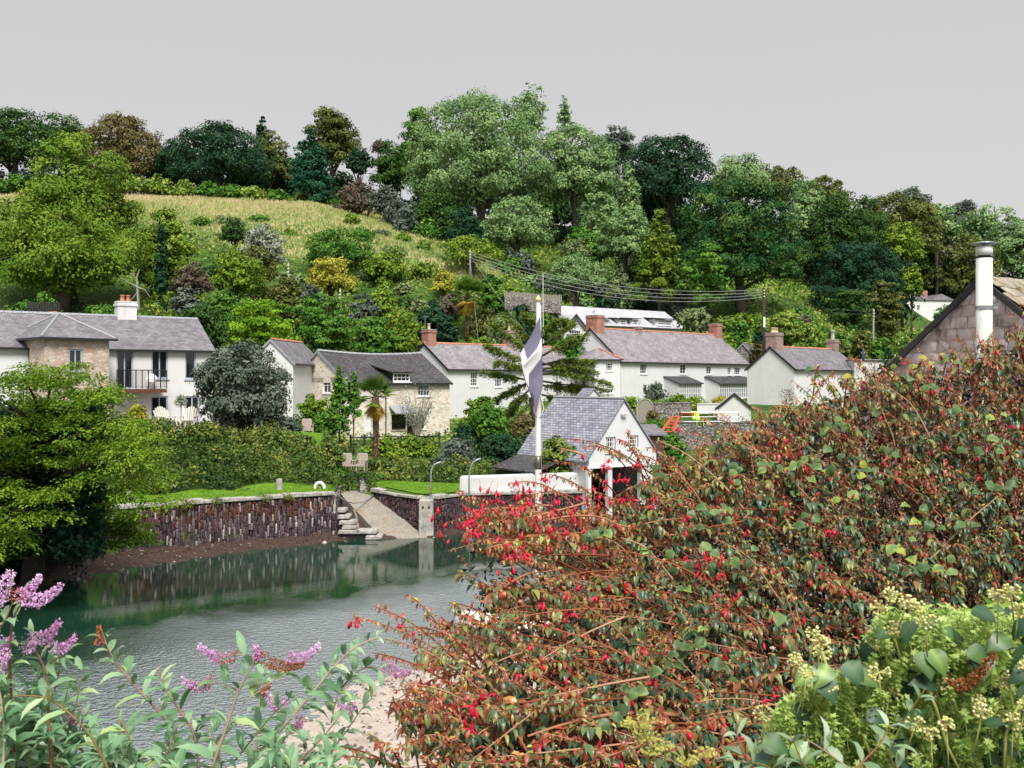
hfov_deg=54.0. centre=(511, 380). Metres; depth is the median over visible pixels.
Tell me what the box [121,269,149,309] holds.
dead tree
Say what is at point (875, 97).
sky
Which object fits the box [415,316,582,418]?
white house
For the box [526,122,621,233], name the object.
tree
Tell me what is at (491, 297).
shrub
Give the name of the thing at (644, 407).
arched gate
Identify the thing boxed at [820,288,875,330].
tree
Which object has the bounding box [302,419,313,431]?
garden armchair
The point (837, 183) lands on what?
tree
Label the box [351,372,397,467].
palm tree
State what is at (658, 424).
shrub
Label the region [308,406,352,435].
shrub
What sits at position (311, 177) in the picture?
pine tree
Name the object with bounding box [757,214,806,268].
woodland tree
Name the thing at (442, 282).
shrub
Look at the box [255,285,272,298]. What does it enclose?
garden bush
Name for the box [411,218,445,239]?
understorey tree
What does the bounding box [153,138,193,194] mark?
tree
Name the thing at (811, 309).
overhead wire
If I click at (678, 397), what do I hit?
shrub
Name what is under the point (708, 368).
window
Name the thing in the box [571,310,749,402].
white terrace
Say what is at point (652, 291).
understorey tree
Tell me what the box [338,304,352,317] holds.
garden bush
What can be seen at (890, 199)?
tree
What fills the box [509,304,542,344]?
shrub
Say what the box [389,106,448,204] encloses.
tree
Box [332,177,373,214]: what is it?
tree
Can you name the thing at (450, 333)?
shrub
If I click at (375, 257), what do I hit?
overhead wire
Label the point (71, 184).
tree
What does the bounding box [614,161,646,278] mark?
tree
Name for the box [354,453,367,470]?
garden armchair
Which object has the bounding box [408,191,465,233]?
tree
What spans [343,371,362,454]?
conifer
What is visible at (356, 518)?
driftwood
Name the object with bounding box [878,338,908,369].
shrub
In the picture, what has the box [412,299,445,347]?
shrub
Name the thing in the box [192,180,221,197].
bramble clump
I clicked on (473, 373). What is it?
window
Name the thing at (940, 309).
tree
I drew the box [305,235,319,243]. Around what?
bracken clump
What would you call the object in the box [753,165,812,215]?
tree
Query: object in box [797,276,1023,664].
slate hung gable
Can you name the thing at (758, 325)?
slope bush
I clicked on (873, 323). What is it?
utility pole
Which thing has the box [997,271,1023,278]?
woodland tree
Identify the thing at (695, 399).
shrub
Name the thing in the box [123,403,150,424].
shrub
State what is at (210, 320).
tree
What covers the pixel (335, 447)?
shrub
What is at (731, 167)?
tree
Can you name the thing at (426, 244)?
bracken clump
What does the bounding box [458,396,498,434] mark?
shrub
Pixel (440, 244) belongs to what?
bracken clump
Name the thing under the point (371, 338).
tree
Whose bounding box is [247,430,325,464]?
lawn
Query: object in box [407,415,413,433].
window
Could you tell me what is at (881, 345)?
shrub
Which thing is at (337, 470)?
shrub
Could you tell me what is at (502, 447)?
shrub
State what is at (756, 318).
slope bush
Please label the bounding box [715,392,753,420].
white gabled shed
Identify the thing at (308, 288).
shrub
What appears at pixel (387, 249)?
bracken clump
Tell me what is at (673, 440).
shrub
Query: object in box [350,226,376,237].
bracken clump
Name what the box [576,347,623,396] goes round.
white cross wing
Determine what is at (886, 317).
tree
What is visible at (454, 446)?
shrub
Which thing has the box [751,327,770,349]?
shrub
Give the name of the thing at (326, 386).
window
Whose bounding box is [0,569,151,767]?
buddleia bush
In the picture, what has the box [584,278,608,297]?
understorey tree
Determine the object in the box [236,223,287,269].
tree
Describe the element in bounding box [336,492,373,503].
mooring rope
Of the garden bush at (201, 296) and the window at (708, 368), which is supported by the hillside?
the garden bush at (201, 296)
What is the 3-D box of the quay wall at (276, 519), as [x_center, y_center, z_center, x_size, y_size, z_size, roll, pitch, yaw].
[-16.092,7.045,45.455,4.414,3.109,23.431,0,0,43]
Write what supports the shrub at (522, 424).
on the hillside
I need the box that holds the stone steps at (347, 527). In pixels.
[336,507,382,539]
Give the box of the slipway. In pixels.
[340,490,426,538]
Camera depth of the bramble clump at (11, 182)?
188.97 m
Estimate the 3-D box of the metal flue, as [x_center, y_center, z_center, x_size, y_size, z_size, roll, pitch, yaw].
[7.788,0.558,16.628,0.413,5.684,0.545,0,0,0]
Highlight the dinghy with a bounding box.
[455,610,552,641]
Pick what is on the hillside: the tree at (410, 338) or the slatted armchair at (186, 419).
the tree at (410, 338)
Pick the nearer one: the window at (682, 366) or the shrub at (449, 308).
the window at (682, 366)
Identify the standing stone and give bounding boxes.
[360,478,367,492]
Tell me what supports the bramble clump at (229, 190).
on the hillside
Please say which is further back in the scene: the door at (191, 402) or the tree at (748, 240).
the tree at (748, 240)
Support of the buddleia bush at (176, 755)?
on the near bank
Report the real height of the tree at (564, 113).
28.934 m
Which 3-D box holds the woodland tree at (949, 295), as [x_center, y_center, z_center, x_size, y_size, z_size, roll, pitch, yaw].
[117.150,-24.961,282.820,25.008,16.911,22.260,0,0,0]
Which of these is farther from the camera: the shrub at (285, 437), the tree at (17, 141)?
the tree at (17, 141)
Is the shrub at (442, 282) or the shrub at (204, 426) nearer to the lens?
the shrub at (204, 426)
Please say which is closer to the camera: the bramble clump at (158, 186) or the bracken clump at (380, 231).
the bracken clump at (380, 231)
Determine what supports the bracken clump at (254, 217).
on the hillside
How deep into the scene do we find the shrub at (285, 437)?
55.37 m
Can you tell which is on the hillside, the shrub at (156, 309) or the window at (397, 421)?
the shrub at (156, 309)
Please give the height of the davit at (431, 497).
1.920 m
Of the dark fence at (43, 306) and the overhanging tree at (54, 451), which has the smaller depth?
the overhanging tree at (54, 451)
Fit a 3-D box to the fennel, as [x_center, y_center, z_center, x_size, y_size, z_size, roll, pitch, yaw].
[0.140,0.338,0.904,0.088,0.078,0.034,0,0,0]
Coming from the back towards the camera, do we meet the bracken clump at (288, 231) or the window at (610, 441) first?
the bracken clump at (288, 231)
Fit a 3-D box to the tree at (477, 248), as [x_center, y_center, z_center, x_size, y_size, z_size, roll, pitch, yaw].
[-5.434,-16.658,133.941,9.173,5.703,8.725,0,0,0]
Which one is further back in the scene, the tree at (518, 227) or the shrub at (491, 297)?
the tree at (518, 227)
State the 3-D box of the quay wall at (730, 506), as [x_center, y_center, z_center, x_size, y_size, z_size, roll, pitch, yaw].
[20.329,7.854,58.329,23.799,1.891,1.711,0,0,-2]
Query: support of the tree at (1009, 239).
on the hillside
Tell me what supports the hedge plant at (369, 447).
on the hillside
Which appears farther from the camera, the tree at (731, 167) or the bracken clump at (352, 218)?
the tree at (731, 167)
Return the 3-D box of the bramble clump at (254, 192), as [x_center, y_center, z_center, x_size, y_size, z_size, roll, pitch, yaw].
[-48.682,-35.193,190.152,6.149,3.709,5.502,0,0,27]
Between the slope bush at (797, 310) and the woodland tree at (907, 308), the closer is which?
the slope bush at (797, 310)
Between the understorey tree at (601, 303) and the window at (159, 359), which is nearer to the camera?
the window at (159, 359)
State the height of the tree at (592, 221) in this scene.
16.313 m
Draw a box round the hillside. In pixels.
[0,198,930,555]
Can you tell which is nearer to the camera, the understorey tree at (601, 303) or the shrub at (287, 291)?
the shrub at (287, 291)
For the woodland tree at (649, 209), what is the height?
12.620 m
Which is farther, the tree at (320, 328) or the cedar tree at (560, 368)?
the tree at (320, 328)
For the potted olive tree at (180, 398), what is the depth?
58.44 m
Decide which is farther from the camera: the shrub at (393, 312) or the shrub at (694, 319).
the shrub at (694, 319)
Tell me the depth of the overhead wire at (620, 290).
121.50 m
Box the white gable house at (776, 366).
[744,327,852,408]
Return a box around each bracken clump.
[189,216,211,225]
[211,215,242,223]
[246,213,269,221]
[282,228,298,235]
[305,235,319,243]
[342,212,361,224]
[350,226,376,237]
[370,228,392,236]
[381,244,405,255]
[394,231,413,241]
[414,239,435,250]
[435,241,453,248]
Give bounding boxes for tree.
[0,106,62,173]
[0,130,154,304]
[0,169,6,193]
[0,193,153,312]
[0,360,185,593]
[1,168,50,193]
[30,109,97,174]
[76,111,166,193]
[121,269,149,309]
[133,208,198,295]
[141,166,211,195]
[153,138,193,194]
[153,224,168,309]
[161,119,280,197]
[171,302,235,346]
[172,394,187,428]
[188,338,294,435]
[209,245,268,320]
[213,216,250,249]
[219,298,303,348]
[223,154,289,194]
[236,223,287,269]
[236,244,279,300]
[251,130,292,187]
[256,116,270,152]
[271,173,322,196]
[277,157,295,192]
[280,293,366,352]
[287,127,338,203]
[293,106,362,194]
[304,169,365,201]
[304,227,377,271]
[304,256,359,311]
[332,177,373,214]
[342,147,373,181]
[345,316,406,352]
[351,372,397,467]
[364,184,402,220]
[368,139,410,193]
[369,138,387,187]
[378,311,426,352]
[381,197,419,224]
[386,201,412,223]
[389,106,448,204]
[392,208,421,232]
[401,86,556,229]
[407,179,474,213]
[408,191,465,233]
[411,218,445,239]
[437,226,463,245]
[438,233,504,274]
[445,205,490,245]
[446,275,485,339]
[464,156,530,216]
[478,310,613,431]
[480,194,559,254]
[489,250,523,273]
[502,248,523,260]
[506,251,537,274]
[507,82,548,207]
[508,177,577,228]
[519,274,550,287]
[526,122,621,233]
[531,273,558,294]
[539,220,581,243]
[542,251,612,306]
[556,95,572,230]
[557,237,591,305]
[557,286,580,302]
[564,224,604,263]
[565,168,622,222]
[569,293,594,307]
[576,192,623,272]
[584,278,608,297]
[593,232,642,260]
[593,294,615,308]
[595,206,656,281]
[598,124,640,194]
[602,267,634,308]
[609,298,632,309]
[610,252,692,289]
[610,294,632,308]
[614,132,720,254]
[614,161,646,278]
[617,192,683,245]
[627,282,650,301]
[629,208,683,310]
[631,293,662,310]
[636,282,670,299]
[639,182,699,217]
[661,301,684,318]
[671,173,816,314]
[671,204,721,257]
[673,287,691,305]
[675,243,734,332]
[680,296,710,314]
[706,152,777,220]
[719,287,757,305]
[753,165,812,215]
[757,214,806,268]
[776,235,836,280]
[778,179,836,281]
[801,174,850,208]
[803,189,893,268]
[805,239,906,322]
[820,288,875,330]
[839,223,919,272]
[863,188,945,277]
[863,280,905,349]
[878,271,925,322]
[879,221,927,331]
[892,185,932,269]
[897,263,923,337]
[903,236,953,290]
[909,263,960,299]
[917,202,961,294]
[918,229,1007,297]
[932,303,947,318]
[950,199,977,232]
[951,203,1002,251]
[985,205,1023,278]
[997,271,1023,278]
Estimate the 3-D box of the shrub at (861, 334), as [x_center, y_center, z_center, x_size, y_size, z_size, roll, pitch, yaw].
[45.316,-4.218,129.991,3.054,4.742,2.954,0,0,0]
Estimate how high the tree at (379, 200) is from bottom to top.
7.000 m
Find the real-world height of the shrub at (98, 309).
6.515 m
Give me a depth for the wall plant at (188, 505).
46.06 m
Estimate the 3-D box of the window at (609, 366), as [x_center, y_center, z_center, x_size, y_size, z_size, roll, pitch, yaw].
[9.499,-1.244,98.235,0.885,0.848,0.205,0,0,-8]
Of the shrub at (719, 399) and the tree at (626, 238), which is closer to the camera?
the shrub at (719, 399)
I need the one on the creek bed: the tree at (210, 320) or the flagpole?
the flagpole
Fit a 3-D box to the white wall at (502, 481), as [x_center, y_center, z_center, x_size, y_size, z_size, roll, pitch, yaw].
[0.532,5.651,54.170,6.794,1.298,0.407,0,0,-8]
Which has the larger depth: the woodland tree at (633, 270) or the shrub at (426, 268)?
the woodland tree at (633, 270)
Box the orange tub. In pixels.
[679,412,693,416]
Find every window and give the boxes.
[69,349,84,372]
[152,352,169,379]
[184,352,195,380]
[321,383,330,393]
[391,415,406,430]
[393,373,411,382]
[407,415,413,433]
[417,385,431,396]
[470,371,478,386]
[494,372,502,387]
[569,330,580,336]
[601,389,612,394]
[604,437,614,453]
[605,363,613,371]
[620,320,625,324]
[627,435,639,449]
[632,320,638,325]
[640,364,647,374]
[657,320,671,325]
[680,364,686,374]
[706,366,712,374]
[734,367,741,375]
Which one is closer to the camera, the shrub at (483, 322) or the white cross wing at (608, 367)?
the white cross wing at (608, 367)
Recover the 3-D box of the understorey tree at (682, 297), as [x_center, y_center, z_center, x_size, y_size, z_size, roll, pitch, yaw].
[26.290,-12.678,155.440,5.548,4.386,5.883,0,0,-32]
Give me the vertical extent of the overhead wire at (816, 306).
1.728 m
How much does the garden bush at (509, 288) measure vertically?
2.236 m
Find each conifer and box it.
[329,365,347,443]
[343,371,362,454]
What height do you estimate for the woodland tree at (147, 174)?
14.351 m
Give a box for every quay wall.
[18,486,340,561]
[370,487,582,531]
[661,500,804,514]
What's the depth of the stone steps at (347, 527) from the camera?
49.96 m
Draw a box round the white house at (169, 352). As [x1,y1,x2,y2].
[0,295,215,429]
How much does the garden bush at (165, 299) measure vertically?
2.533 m
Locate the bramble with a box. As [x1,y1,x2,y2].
[561,353,1023,742]
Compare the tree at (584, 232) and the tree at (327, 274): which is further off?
the tree at (584, 232)
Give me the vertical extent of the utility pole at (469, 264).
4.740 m
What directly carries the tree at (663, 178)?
on the hillside
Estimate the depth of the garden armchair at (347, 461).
59.83 m
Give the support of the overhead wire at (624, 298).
hanging from the utility pole at (763, 326)
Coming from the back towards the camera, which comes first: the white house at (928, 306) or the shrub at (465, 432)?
the white house at (928, 306)
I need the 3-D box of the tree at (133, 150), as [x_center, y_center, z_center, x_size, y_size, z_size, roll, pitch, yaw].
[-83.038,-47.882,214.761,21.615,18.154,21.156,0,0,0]
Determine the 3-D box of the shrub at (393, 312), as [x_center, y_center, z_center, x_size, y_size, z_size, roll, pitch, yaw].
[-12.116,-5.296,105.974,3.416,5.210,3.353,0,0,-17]
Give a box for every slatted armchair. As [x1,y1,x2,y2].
[153,406,175,425]
[178,406,198,427]
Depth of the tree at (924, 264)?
272.90 m
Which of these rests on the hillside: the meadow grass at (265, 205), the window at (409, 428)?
the meadow grass at (265, 205)
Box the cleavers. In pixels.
[754,601,1023,767]
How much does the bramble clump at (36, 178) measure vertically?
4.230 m
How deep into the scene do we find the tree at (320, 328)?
90.92 m
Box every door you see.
[116,351,132,387]
[151,396,167,418]
[185,396,198,425]
[364,412,370,436]
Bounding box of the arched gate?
[636,399,652,422]
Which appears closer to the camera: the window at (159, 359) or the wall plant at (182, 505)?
the wall plant at (182, 505)
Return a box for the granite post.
[276,478,281,489]
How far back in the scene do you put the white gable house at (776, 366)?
97.42 m
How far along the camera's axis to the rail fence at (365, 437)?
69.94 m
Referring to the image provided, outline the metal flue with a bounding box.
[971,241,997,534]
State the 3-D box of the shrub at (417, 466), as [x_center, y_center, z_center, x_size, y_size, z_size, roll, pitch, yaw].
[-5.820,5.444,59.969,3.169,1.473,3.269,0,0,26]
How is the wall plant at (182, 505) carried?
on the quay wall at (276, 519)
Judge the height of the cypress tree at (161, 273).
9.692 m
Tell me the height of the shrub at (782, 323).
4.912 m
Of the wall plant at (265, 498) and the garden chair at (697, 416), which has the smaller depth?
the wall plant at (265, 498)
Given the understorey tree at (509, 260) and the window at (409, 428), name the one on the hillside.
the understorey tree at (509, 260)
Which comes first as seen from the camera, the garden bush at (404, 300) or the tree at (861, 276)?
the garden bush at (404, 300)
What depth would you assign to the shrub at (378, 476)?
57.17 m
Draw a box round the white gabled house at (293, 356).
[252,337,314,418]
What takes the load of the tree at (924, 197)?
on the hillside
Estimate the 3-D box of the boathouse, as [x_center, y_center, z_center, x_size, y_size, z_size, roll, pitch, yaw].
[3.600,4.315,57.008,7.300,6.769,6.679,0,0,-34]
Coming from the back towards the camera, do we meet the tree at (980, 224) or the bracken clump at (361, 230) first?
the tree at (980, 224)
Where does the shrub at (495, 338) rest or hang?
on the hillside
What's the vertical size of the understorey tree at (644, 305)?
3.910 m
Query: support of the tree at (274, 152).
on the hillside
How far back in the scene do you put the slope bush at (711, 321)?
142.75 m
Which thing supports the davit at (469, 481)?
on the quay pillar
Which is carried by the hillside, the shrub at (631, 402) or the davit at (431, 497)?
the shrub at (631, 402)
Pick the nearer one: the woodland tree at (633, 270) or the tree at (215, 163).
the woodland tree at (633, 270)
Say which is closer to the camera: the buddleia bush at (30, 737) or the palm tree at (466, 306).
the buddleia bush at (30, 737)
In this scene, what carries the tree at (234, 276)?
on the hillside
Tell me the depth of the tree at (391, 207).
166.57 m
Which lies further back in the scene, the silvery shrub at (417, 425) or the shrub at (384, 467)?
the silvery shrub at (417, 425)
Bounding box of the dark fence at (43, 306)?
[27,301,59,311]
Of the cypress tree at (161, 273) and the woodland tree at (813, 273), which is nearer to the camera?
the cypress tree at (161, 273)
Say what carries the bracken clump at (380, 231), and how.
on the hillside
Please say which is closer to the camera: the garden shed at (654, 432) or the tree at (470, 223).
the garden shed at (654, 432)
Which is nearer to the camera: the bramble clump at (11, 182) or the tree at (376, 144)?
the bramble clump at (11, 182)
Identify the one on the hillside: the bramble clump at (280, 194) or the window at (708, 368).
the bramble clump at (280, 194)
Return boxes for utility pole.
[469,250,470,279]
[762,288,764,352]
[873,309,874,338]
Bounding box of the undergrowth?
[0,213,916,455]
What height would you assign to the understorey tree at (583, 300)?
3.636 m
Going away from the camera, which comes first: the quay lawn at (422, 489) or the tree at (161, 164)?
the quay lawn at (422, 489)
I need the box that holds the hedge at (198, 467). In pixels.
[10,417,499,505]
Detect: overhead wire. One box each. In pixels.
[291,243,468,257]
[471,261,762,301]
[472,255,759,294]
[473,252,762,291]
[474,259,762,297]
[765,291,872,310]
[765,295,872,313]
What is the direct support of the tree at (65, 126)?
on the hillside
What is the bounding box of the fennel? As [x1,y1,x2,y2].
[620,713,717,767]
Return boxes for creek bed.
[0,510,804,767]
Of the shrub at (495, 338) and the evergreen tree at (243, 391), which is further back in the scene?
the shrub at (495, 338)
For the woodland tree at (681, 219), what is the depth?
200.92 m
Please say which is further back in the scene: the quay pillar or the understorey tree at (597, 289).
the understorey tree at (597, 289)
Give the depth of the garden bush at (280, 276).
117.99 m
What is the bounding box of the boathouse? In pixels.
[491,396,661,521]
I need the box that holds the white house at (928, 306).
[907,291,952,321]
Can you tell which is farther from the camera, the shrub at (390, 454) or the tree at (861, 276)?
the tree at (861, 276)
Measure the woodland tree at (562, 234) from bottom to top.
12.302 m
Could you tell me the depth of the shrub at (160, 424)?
53.65 m
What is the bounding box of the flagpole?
[533,295,543,689]
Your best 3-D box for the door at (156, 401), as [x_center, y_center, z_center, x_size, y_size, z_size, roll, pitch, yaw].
[-21.575,1.989,61.428,1.031,2.021,0.070,0,0,-37]
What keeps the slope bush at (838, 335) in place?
on the hillside
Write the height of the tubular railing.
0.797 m
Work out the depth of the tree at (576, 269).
136.50 m
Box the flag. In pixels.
[520,317,542,413]
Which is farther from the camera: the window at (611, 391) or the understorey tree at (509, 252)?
the understorey tree at (509, 252)
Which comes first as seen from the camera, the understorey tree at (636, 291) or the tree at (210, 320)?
the tree at (210, 320)
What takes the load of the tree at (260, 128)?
on the hillside
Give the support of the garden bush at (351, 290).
on the hillside
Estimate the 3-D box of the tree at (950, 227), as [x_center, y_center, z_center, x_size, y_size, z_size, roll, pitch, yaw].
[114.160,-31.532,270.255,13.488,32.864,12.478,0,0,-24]
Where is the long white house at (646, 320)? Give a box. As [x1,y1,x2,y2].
[554,306,682,341]
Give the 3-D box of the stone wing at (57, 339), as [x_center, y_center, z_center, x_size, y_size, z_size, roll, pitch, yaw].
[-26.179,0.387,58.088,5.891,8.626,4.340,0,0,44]
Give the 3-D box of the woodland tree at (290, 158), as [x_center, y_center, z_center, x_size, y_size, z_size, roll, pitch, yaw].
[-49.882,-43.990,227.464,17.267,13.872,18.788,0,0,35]
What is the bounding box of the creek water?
[0,514,806,767]
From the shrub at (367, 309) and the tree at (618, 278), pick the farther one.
the tree at (618, 278)
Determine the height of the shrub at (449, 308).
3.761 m
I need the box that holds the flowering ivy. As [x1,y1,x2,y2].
[752,583,1023,767]
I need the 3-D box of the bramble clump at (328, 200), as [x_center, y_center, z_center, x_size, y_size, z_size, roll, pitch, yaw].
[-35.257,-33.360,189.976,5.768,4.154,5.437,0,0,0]
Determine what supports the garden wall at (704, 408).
on the hillside
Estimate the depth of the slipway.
52.36 m
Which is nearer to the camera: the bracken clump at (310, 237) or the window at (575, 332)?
the window at (575, 332)
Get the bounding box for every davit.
[429,461,441,498]
[467,457,480,513]
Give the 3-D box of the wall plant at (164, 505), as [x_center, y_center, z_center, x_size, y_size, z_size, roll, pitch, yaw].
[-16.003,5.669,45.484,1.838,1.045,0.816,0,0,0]
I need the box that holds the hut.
[577,388,600,396]
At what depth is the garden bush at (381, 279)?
126.68 m
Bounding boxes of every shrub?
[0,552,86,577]
[5,291,56,311]
[82,304,113,313]
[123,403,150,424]
[131,417,183,435]
[144,302,176,316]
[166,286,206,315]
[167,440,190,452]
[168,261,213,300]
[182,418,229,439]
[205,287,242,329]
[211,450,235,467]
[244,441,270,456]
[266,276,304,330]
[269,415,300,431]
[273,431,306,446]
[292,282,329,333]
[293,393,331,432]
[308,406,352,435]
[320,303,1023,767]
[320,439,346,464]
[329,466,349,474]
[347,293,381,349]
[357,245,412,279]
[360,457,398,472]
[364,280,398,326]
[368,473,387,480]
[382,448,410,460]
[384,305,413,333]
[388,459,427,473]
[393,380,438,438]
[406,260,440,278]
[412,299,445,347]
[426,456,458,475]
[429,269,455,295]
[436,312,462,342]
[436,436,482,461]
[437,292,462,316]
[451,423,482,445]
[456,456,494,473]
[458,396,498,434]
[460,400,509,441]
[466,305,503,338]
[467,336,492,343]
[474,430,527,462]
[477,273,510,314]
[484,314,529,344]
[508,412,534,440]
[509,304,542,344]
[533,434,576,477]
[540,314,558,345]
[541,292,560,324]
[558,333,584,365]
[626,395,636,410]
[641,417,668,436]
[645,408,660,422]
[663,431,689,462]
[668,393,686,401]
[673,307,711,332]
[680,395,704,409]
[711,393,726,402]
[724,332,736,349]
[725,321,752,349]
[749,340,761,363]
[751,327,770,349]
[766,311,806,345]
[786,321,828,347]
[795,313,812,323]
[823,339,853,358]
[850,329,872,358]
[865,336,895,358]
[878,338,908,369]
[893,328,923,356]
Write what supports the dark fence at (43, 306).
on the hillside
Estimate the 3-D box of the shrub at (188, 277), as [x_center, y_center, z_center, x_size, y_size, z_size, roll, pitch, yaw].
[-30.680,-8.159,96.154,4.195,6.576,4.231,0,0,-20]
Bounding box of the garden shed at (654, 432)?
[641,424,667,482]
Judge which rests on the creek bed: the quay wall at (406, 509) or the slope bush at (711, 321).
the quay wall at (406, 509)
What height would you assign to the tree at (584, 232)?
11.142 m
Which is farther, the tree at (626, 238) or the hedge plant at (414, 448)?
the tree at (626, 238)
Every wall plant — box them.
[153,494,178,514]
[174,493,199,515]
[185,498,195,507]
[210,495,227,507]
[254,491,273,504]
[281,493,293,499]
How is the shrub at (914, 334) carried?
on the hillside
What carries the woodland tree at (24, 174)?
on the hillside
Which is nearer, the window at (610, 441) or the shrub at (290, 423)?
the window at (610, 441)
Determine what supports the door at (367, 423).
in the stone cottage
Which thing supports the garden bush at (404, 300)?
on the hillside
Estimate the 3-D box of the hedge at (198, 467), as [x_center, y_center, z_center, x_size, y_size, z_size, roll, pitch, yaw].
[-14.540,4.048,52.538,33.241,4.620,15.170,0,0,-16]
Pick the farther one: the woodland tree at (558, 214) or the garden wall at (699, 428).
the woodland tree at (558, 214)
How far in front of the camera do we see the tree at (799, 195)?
202.75 m
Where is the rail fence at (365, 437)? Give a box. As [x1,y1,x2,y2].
[350,433,440,449]
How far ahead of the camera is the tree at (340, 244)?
129.64 m
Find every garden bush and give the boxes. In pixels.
[149,291,176,311]
[194,293,204,301]
[197,263,220,277]
[211,250,231,262]
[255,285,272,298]
[272,270,301,286]
[291,273,307,283]
[332,280,358,293]
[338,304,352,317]
[356,267,372,280]
[374,274,396,285]
[393,282,413,295]
[397,295,414,306]
[407,296,429,313]
[501,282,518,296]
[526,286,549,298]
[643,382,670,398]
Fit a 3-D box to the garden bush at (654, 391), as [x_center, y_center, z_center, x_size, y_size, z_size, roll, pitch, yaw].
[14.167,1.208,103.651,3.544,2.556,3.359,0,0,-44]
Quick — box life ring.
[313,481,325,488]
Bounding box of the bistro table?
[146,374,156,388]
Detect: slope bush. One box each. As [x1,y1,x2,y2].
[706,315,720,328]
[707,316,732,330]
[722,315,745,323]
[735,311,755,324]
[744,312,769,326]
[750,318,772,332]
[790,307,816,321]
[812,323,827,333]
[822,329,850,343]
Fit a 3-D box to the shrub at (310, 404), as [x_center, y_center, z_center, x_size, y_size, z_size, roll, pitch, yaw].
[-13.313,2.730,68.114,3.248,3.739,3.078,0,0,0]
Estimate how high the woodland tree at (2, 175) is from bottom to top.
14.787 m
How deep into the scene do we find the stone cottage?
79.68 m
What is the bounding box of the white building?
[845,359,891,397]
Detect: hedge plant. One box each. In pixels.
[363,437,382,456]
[378,435,396,456]
[393,437,409,456]
[404,434,422,457]
[420,439,439,457]
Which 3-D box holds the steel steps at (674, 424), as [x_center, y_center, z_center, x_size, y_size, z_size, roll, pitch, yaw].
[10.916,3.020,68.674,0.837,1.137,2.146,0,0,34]
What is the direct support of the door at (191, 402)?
in the white house at (169, 352)
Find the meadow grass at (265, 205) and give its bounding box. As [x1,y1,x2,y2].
[0,192,499,278]
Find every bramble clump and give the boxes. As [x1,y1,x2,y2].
[0,172,29,193]
[0,177,9,194]
[28,174,43,187]
[99,174,126,193]
[121,173,148,193]
[143,173,175,195]
[165,179,196,196]
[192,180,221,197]
[215,183,242,197]
[240,185,269,200]
[263,187,290,200]
[288,191,315,201]
[315,193,337,206]
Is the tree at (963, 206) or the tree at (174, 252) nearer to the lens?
the tree at (174, 252)
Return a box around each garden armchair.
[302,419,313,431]
[341,453,352,469]
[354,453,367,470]
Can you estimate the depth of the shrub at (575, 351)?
103.44 m
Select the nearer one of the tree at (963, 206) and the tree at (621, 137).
the tree at (621, 137)
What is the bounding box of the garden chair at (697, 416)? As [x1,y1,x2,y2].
[691,411,703,425]
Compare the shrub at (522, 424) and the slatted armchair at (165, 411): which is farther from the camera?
the shrub at (522, 424)
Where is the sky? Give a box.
[0,0,1023,276]
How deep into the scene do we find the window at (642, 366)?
102.57 m
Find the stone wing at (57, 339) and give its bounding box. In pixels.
[16,312,117,419]
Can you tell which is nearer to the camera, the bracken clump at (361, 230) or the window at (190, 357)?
the window at (190, 357)
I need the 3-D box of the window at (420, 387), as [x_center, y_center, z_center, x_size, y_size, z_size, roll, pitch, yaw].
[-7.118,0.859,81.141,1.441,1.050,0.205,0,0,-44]
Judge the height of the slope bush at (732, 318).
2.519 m
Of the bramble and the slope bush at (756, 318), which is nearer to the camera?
the bramble
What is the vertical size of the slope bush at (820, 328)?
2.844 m
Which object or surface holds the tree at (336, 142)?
on the hillside
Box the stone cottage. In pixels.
[296,349,452,439]
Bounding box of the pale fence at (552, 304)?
[504,291,561,313]
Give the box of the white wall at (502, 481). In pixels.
[459,472,578,494]
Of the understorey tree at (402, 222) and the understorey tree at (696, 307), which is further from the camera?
the understorey tree at (402, 222)
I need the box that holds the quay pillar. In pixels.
[419,499,433,535]
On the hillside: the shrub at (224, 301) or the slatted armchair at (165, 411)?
the shrub at (224, 301)
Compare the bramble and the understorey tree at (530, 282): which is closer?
the bramble
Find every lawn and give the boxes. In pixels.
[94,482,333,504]
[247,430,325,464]
[377,481,459,493]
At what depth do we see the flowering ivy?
1.80 m
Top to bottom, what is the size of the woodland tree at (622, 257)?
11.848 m
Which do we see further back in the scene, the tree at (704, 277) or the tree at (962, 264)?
the tree at (962, 264)
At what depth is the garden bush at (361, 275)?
128.80 m
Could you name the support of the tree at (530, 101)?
on the hillside
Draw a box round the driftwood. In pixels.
[353,509,358,528]
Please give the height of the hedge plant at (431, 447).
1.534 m
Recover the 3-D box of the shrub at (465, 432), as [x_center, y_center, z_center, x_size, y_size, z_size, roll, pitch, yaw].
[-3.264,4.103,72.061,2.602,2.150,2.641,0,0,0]
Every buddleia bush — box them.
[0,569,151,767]
[75,625,412,767]
[717,650,997,767]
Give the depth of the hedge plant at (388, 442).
66.20 m
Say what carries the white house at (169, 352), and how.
on the hillside
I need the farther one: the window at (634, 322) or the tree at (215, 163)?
the tree at (215, 163)
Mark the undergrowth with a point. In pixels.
(776, 283)
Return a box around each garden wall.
[653,402,691,419]
[670,420,811,450]
[697,403,718,413]
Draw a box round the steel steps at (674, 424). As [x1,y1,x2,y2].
[662,416,679,432]
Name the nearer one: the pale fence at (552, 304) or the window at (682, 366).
the window at (682, 366)
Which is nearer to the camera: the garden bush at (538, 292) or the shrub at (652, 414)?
the shrub at (652, 414)
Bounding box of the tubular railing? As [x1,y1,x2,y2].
[683,412,739,422]
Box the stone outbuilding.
[736,342,753,365]

